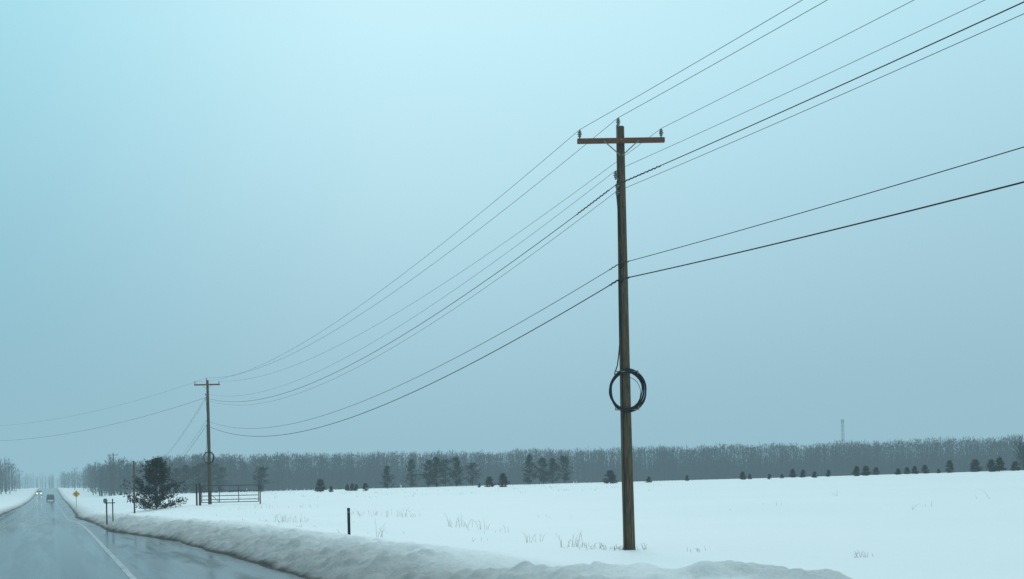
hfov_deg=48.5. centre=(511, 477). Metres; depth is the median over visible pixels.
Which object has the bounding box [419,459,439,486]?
pine tree
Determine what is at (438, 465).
pine tree
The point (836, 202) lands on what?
telephone cable
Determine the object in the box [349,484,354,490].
young pine
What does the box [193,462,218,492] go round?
pine tree
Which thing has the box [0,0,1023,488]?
sky
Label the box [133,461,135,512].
wooden post
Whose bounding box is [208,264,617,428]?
telephone cable
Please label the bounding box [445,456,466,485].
pine tree
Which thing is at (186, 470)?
pine tree
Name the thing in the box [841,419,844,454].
lattice tower
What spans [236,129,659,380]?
power line
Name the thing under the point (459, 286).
power line
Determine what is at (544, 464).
pine tree
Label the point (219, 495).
farm gate
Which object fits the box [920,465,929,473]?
young pine
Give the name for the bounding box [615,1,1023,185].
power line
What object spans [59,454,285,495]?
roadside woodland
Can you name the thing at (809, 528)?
snow ground
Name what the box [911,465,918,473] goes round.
young pine
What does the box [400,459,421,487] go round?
pine tree
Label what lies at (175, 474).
pine tree
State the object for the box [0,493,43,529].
road centre line
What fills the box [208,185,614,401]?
power line
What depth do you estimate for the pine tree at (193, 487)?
228.58 m
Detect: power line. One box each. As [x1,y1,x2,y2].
[4,403,187,440]
[195,131,577,381]
[205,174,610,395]
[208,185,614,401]
[216,120,614,377]
[219,193,613,404]
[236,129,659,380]
[579,0,801,129]
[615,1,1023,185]
[616,0,984,170]
[616,13,1023,191]
[618,0,826,117]
[662,0,913,127]
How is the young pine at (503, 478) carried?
on the snow ground at (809, 528)
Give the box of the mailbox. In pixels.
[103,498,114,524]
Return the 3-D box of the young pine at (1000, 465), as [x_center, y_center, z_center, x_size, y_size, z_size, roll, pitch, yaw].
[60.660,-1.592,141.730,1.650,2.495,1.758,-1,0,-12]
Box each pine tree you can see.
[119,456,187,509]
[169,467,186,493]
[174,465,197,493]
[187,466,205,492]
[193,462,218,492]
[202,463,218,489]
[211,466,231,492]
[252,465,274,491]
[379,465,394,487]
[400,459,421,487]
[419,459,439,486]
[421,457,446,486]
[438,458,452,486]
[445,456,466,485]
[463,462,482,485]
[521,454,538,483]
[533,457,551,483]
[544,458,560,483]
[555,456,573,482]
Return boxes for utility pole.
[108,453,114,495]
[194,378,219,503]
[577,118,664,549]
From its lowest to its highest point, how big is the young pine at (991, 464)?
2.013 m
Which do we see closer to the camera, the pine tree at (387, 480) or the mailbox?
the mailbox
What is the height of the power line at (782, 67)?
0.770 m
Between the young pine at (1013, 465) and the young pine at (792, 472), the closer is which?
the young pine at (1013, 465)
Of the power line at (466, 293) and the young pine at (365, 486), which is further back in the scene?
the young pine at (365, 486)
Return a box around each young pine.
[314,479,327,491]
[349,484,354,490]
[362,483,368,490]
[483,476,495,486]
[497,473,509,486]
[603,470,618,483]
[739,471,746,479]
[789,468,796,477]
[800,469,805,477]
[851,466,860,475]
[861,465,871,475]
[871,467,879,474]
[902,467,909,473]
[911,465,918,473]
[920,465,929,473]
[945,460,953,472]
[969,459,983,471]
[985,459,996,471]
[994,455,1006,471]
[1010,461,1020,470]
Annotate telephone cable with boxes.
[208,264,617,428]
[211,279,618,436]
[619,146,1023,263]
[619,181,1023,279]
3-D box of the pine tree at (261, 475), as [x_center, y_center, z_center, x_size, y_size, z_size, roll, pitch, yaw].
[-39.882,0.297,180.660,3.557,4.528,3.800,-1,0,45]
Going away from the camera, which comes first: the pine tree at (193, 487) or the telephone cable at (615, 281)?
the telephone cable at (615, 281)
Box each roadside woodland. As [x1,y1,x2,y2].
[0,458,23,493]
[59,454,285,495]
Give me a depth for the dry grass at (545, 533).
49.03 m
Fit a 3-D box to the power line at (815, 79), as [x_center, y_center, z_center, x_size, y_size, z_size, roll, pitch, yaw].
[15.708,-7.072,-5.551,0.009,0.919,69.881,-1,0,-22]
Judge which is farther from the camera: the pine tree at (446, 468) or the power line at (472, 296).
the pine tree at (446, 468)
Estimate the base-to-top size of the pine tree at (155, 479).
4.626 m
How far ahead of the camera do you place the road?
28.47 m
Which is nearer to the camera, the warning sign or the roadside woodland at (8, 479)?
the warning sign
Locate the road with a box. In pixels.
[0,488,304,578]
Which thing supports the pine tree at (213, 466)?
on the snow ground at (809, 528)
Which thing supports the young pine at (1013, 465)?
on the snow ground at (809, 528)
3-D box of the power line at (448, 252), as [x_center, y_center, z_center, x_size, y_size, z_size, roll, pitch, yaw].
[-11.029,-7.517,59.215,0.012,1.695,70.224,-1,0,-23]
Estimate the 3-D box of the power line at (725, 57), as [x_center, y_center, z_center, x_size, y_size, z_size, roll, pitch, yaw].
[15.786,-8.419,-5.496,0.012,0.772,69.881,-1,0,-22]
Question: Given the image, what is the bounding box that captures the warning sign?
[73,491,79,507]
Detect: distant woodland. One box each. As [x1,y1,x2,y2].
[0,472,97,488]
[159,435,1023,492]
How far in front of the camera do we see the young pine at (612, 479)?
152.85 m
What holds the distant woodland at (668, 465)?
on the snow ground at (809, 528)
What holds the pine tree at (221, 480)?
on the snow ground at (809, 528)
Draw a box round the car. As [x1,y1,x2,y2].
[46,494,54,500]
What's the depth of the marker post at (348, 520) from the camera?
29.97 m
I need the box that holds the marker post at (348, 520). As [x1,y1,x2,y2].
[347,508,350,534]
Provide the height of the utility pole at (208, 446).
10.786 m
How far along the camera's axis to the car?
285.37 m
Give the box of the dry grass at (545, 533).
[203,470,1007,557]
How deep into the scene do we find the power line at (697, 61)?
21.82 m
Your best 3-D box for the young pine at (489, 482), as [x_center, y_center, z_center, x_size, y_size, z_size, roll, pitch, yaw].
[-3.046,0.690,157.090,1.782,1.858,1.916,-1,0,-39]
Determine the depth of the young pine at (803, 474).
153.93 m
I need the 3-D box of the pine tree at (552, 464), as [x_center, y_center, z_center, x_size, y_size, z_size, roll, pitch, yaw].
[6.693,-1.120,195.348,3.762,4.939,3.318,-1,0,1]
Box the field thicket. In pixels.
[1012,434,1023,469]
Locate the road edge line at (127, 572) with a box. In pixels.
[52,490,136,578]
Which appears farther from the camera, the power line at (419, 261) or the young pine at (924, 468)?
the young pine at (924, 468)
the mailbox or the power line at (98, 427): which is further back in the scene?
the power line at (98, 427)
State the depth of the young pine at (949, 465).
151.27 m
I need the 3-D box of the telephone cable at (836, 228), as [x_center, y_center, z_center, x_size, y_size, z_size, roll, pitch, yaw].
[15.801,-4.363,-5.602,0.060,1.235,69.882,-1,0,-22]
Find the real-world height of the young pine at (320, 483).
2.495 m
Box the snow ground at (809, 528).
[0,470,1023,578]
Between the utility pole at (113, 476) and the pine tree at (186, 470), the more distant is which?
the utility pole at (113, 476)
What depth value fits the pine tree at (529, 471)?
188.57 m
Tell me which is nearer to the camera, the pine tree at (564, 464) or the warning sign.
the warning sign
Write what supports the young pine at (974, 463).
on the snow ground at (809, 528)
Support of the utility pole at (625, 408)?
on the snow ground at (809, 528)
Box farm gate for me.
[196,483,260,505]
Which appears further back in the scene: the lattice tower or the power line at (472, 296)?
the lattice tower
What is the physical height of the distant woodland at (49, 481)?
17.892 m
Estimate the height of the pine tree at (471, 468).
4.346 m
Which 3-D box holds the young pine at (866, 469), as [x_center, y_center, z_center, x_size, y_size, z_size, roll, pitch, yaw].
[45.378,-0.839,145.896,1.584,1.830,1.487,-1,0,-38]
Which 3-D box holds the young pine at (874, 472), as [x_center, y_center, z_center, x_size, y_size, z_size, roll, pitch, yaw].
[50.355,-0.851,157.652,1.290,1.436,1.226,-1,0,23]
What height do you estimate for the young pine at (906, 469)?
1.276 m
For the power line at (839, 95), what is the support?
attached to the utility pole at (625, 408)
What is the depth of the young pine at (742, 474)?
149.76 m
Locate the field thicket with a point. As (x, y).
(1020, 456)
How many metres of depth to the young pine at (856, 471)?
147.76 m
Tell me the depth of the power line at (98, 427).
104.05 m

